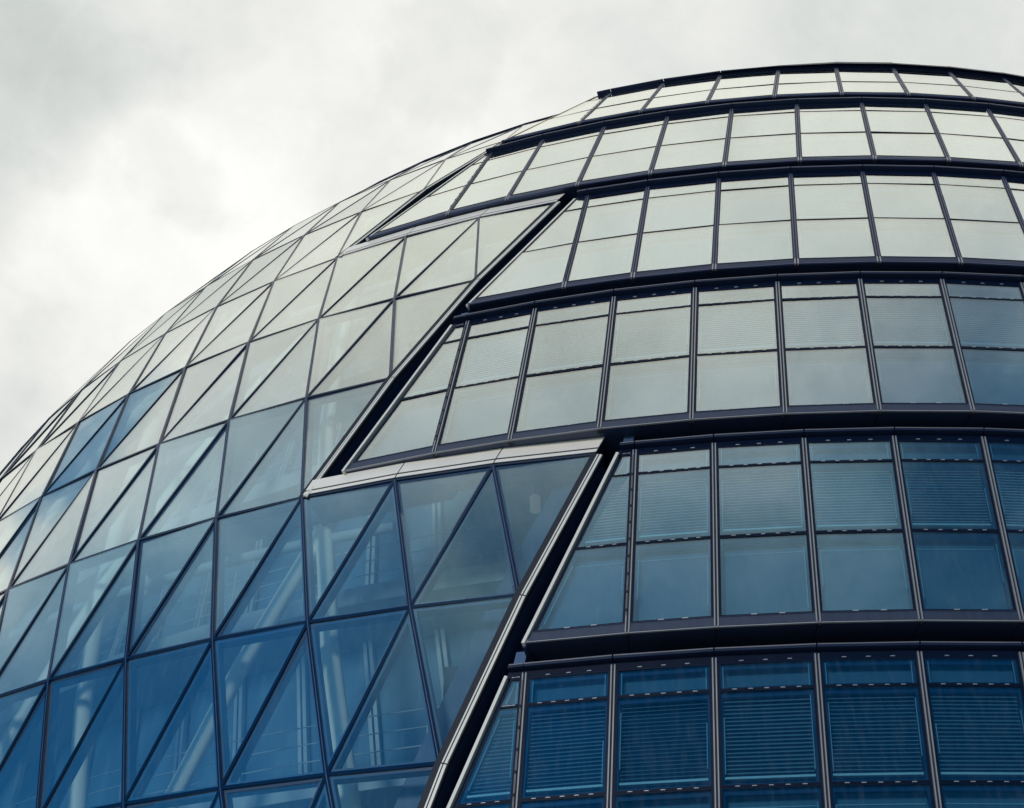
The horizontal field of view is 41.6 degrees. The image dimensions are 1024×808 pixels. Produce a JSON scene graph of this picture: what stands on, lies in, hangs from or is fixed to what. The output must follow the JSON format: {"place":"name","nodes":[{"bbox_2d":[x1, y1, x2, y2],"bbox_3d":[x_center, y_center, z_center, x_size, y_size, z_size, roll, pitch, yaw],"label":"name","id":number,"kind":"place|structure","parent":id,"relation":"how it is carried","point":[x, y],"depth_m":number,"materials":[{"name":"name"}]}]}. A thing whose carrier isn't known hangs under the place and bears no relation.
{"place":"outdoors","nodes":[
{"label":"outdoors","id":0,"kind":"place"},
{"bbox_2d":[0,62,1023,807],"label":"glass office building","id":1,"kind":"structure","parent":0,"point":[724,370],"depth_m":23.12,"materials":[{"name":"blue glass"}]},
{"bbox_2d":[345,324,464,471],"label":"window","id":2,"kind":"structure","parent":1,"relation":"in","point":[414,432],"depth_m":23.32,"materials":[{"name":"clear glass"}]},
{"bbox_2d":[367,155,486,240],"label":"window","id":3,"kind":"structure","parent":1,"relation":"in","point":[439,202],"depth_m":29.80,"materials":[{"name":"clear glass"}]},
{"bbox_2d":[433,312,531,453],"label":"window","id":4,"kind":"structure","parent":1,"relation":"in","point":[483,413],"depth_m":23.36,"materials":[{"name":"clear glass"}]},
{"bbox_2d":[454,677,520,807],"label":"window","id":5,"kind":"structure","parent":1,"relation":"in","point":[494,789],"depth_m":18.27,"materials":[{"name":"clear glass"}]},
{"bbox_2d":[446,141,540,217],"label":"window","id":6,"kind":"structure","parent":1,"relation":"in","point":[497,177],"depth_m":29.95,"materials":[{"name":"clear glass"}]},
{"bbox_2d":[467,198,584,308],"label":"window","id":7,"kind":"structure","parent":1,"relation":"in","point":[543,265],"depth_m":25.78,"materials":[{"name":"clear glass"}]},
{"bbox_2d":[506,128,601,202],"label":"window","id":8,"kind":"structure","parent":1,"relation":"in","point":[559,161],"depth_m":29.60,"materials":[{"name":"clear glass"}]},
{"bbox_2d":[502,94,607,143],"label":"window","id":9,"kind":"structure","parent":1,"relation":"in","point":[575,114],"depth_m":33.00,"materials":[{"name":"clear glass"}]},
{"bbox_2d":[509,300,610,441],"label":"window","id":10,"kind":"structure","parent":1,"relation":"in","point":[564,392],"depth_m":23.06,"materials":[{"name":"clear glass"}]},
{"bbox_2d":[518,669,609,807],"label":"window","id":11,"kind":"structure","parent":1,"relation":"in","point":[567,767],"depth_m":18.30,"materials":[{"name":"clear glass"}]},
{"bbox_2d":[525,453,631,643],"bbox_3d":[1.060,2.140,20.230,1.608,3.439,0.916,-7,-37,9],"label":"window","id":12,"kind":"structure","parent":1,"relation":"in","point":[591,603],"depth_m":19.78,"materials":[{"name":"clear glass"}]},
{"bbox_2d":[563,188,645,290],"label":"window","id":13,"kind":"structure","parent":1,"relation":"in","point":[611,220],"depth_m":26.09,"materials":[{"name":"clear glass"}]},
{"bbox_2d":[578,84,660,125],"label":"window","id":14,"kind":"structure","parent":1,"relation":"in","point":[632,100],"depth_m":33.17,"materials":[{"name":"clear glass"}]},
{"bbox_2d":[576,118,664,188],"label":"window","id":15,"kind":"structure","parent":1,"relation":"in","point":[625,149],"depth_m":29.32,"materials":[{"name":"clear glass"}]},
{"bbox_2d":[600,291,691,429],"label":"window","id":16,"kind":"structure","parent":1,"relation":"in","point":[650,380],"depth_m":22.81,"materials":[{"name":"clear glass"}]},
{"bbox_2d":[613,662,713,807],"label":"window","id":17,"kind":"structure","parent":1,"relation":"in","point":[663,755],"depth_m":18.09,"materials":[{"name":"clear glass"}]},
{"bbox_2d":[626,447,716,633],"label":"window","id":18,"kind":"structure","parent":1,"relation":"in","point":[672,585],"depth_m":19.94,"materials":[{"name":"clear glass"}]},
{"bbox_2d":[632,180,716,281],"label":"window","id":19,"kind":"structure","parent":1,"relation":"in","point":[681,211],"depth_m":25.96,"materials":[{"name":"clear glass"}]},
{"bbox_2d":[642,76,717,113],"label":"window","id":20,"kind":"structure","parent":1,"relation":"in","point":[694,91],"depth_m":32.92,"materials":[{"name":"clear glass"}]},
{"bbox_2d":[649,110,729,177],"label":"window","id":21,"kind":"structure","parent":1,"relation":"in","point":[693,140],"depth_m":29.10,"materials":[{"name":"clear glass"}]},
{"bbox_2d":[691,285,785,420],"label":"window","id":22,"kind":"structure","parent":1,"relation":"in","point":[738,369],"depth_m":22.66,"materials":[{"name":"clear glass"}]},
{"bbox_2d":[706,71,775,105],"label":"window","id":23,"kind":"structure","parent":1,"relation":"in","point":[757,84],"depth_m":32.76,"materials":[{"name":"clear glass"}]},
{"bbox_2d":[713,175,796,273],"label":"window","id":24,"kind":"structure","parent":1,"relation":"in","point":[758,204],"depth_m":25.80,"materials":[{"name":"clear glass"}]},
{"bbox_2d":[726,106,797,169],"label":"window","id":25,"kind":"structure","parent":1,"relation":"in","point":[758,135],"depth_m":28.95,"materials":[{"name":"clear glass"}]},
{"bbox_2d":[716,442,818,627],"bbox_3d":[3.668,1.904,19.908,1.633,3.440,0.894,-3,-36,5],"label":"window","id":26,"kind":"structure","parent":1,"relation":"in","point":[765,579],"depth_m":19.81,"materials":[{"name":"blue glass"}]},
{"bbox_2d":[718,658,823,807],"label":"window","id":27,"kind":"structure","parent":1,"relation":"in","point":[770,749],"depth_m":17.89,"materials":[{"name":"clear glass"}]},
{"bbox_2d":[776,68,842,99],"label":"window","id":28,"kind":"structure","parent":1,"relation":"in","point":[812,82],"depth_m":32.64,"materials":[{"name":"clear glass"}]},
{"bbox_2d":[780,281,879,414],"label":"window","id":29,"kind":"structure","parent":1,"relation":"in","point":[825,370],"depth_m":22.55,"materials":[{"name":"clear glass"}]},
{"bbox_2d":[793,173,879,267],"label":"window","id":30,"kind":"structure","parent":1,"relation":"in","point":[831,212],"depth_m":25.68,"materials":[{"name":"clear glass"}]},
{"bbox_2d":[799,104,875,164],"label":"window","id":31,"kind":"structure","parent":1,"relation":"in","point":[832,130],"depth_m":28.88,"materials":[{"name":"clear glass"}]},
{"bbox_2d":[807,439,920,623],"bbox_3d":[5.047,1.847,19.829,1.672,3.440,0.880,-1,-36,2],"label":"window","id":32,"kind":"structure","parent":1,"relation":"in","point":[864,575],"depth_m":19.73,"materials":[{"name":"blue glass"}]},
{"bbox_2d":[838,68,906,97],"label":"window","id":33,"kind":"structure","parent":1,"relation":"in","point":[854,81],"depth_m":32.62,"materials":[{"name":"clear glass"}]},
{"bbox_2d":[820,655,934,807],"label":"window","id":34,"kind":"structure","parent":1,"relation":"in","point":[874,755],"depth_m":17.82,"materials":[{"name":"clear glass"}]},
{"bbox_2d":[864,104,949,164],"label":"window","id":35,"kind":"structure","parent":1,"relation":"in","point":[897,131],"depth_m":28.90,"materials":[{"name":"clear glass"}]},
{"bbox_2d":[865,173,961,266],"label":"window","id":36,"kind":"structure","parent":1,"relation":"in","point":[910,223],"depth_m":25.49,"materials":[{"name":"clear glass"}]},
{"bbox_2d":[863,281,971,411],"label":"window","id":37,"kind":"structure","parent":1,"relation":"in","point":[915,373],"depth_m":22.50,"materials":[{"name":"clear glass"}]},
{"bbox_2d":[895,69,974,101],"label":"window","id":38,"kind":"structure","parent":1,"relation":"in","point":[932,83],"depth_m":32.66,"materials":[{"name":"clear glass"}]},
{"bbox_2d":[897,439,1020,621],"bbox_3d":[6.432,1.835,19.812,1.702,3.439,0.886,0,-36,0],"label":"window","id":39,"kind":"structure","parent":1,"relation":"in","point":[958,570],"depth_m":19.71,"materials":[{"name":"blue glass"}]},
{"bbox_2d":[923,655,1023,807],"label":"window","id":40,"kind":"structure","parent":1,"relation":"in","point":[978,745],"depth_m":17.85,"materials":[{"name":"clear glass"}]},
{"bbox_2d":[928,105,1019,169],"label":"window","id":41,"kind":"structure","parent":1,"relation":"in","point":[972,135],"depth_m":28.95,"materials":[{"name":"clear glass"}]},
{"bbox_2d":[936,174,1023,270],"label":"window","id":42,"kind":"structure","parent":1,"relation":"in","point":[986,225],"depth_m":25.61,"materials":[{"name":"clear glass"}]},
{"bbox_2d":[945,282,1023,413],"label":"window","id":43,"kind":"structure","parent":1,"relation":"in","point":[991,344],"depth_m":22.83,"materials":[{"name":"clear glass"}]},
{"bbox_2d":[952,73,1023,106],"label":"window","id":44,"kind":"structure","parent":1,"relation":"in","point":[984,87],"depth_m":32.86,"materials":[{"name":"clear glass"}]},
{"bbox_2d":[987,440,1023,621],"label":"window","id":45,"kind":"structure","parent":1,"relation":"in","point":[1010,490],"depth_m":20.47,"materials":[{"name":"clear glass"}]},
{"bbox_2d":[990,110,1023,170],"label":"window","id":46,"kind":"structure","parent":1,"relation":"in","point":[1011,124],"depth_m":29.86,"materials":[{"name":"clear glass"}]},
{"bbox_2d":[1006,178,1023,220],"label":"window","id":47,"kind":"structure","parent":1,"relation":"in","point":[1016,186],"depth_m":26.82,"materials":[{"name":"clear glass"}]},
{"bbox_2d":[1006,79,1023,92],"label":"window","id":48,"kind":"structure","parent":1,"relation":"in","point":[1019,85],"depth_m":34.30,"materials":[{"name":"clear glass"}]},
{"bbox_2d":[0,0,1023,471],"label":"sky","id":49,"kind":"structure","parent":0,"point":[148,147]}
]}

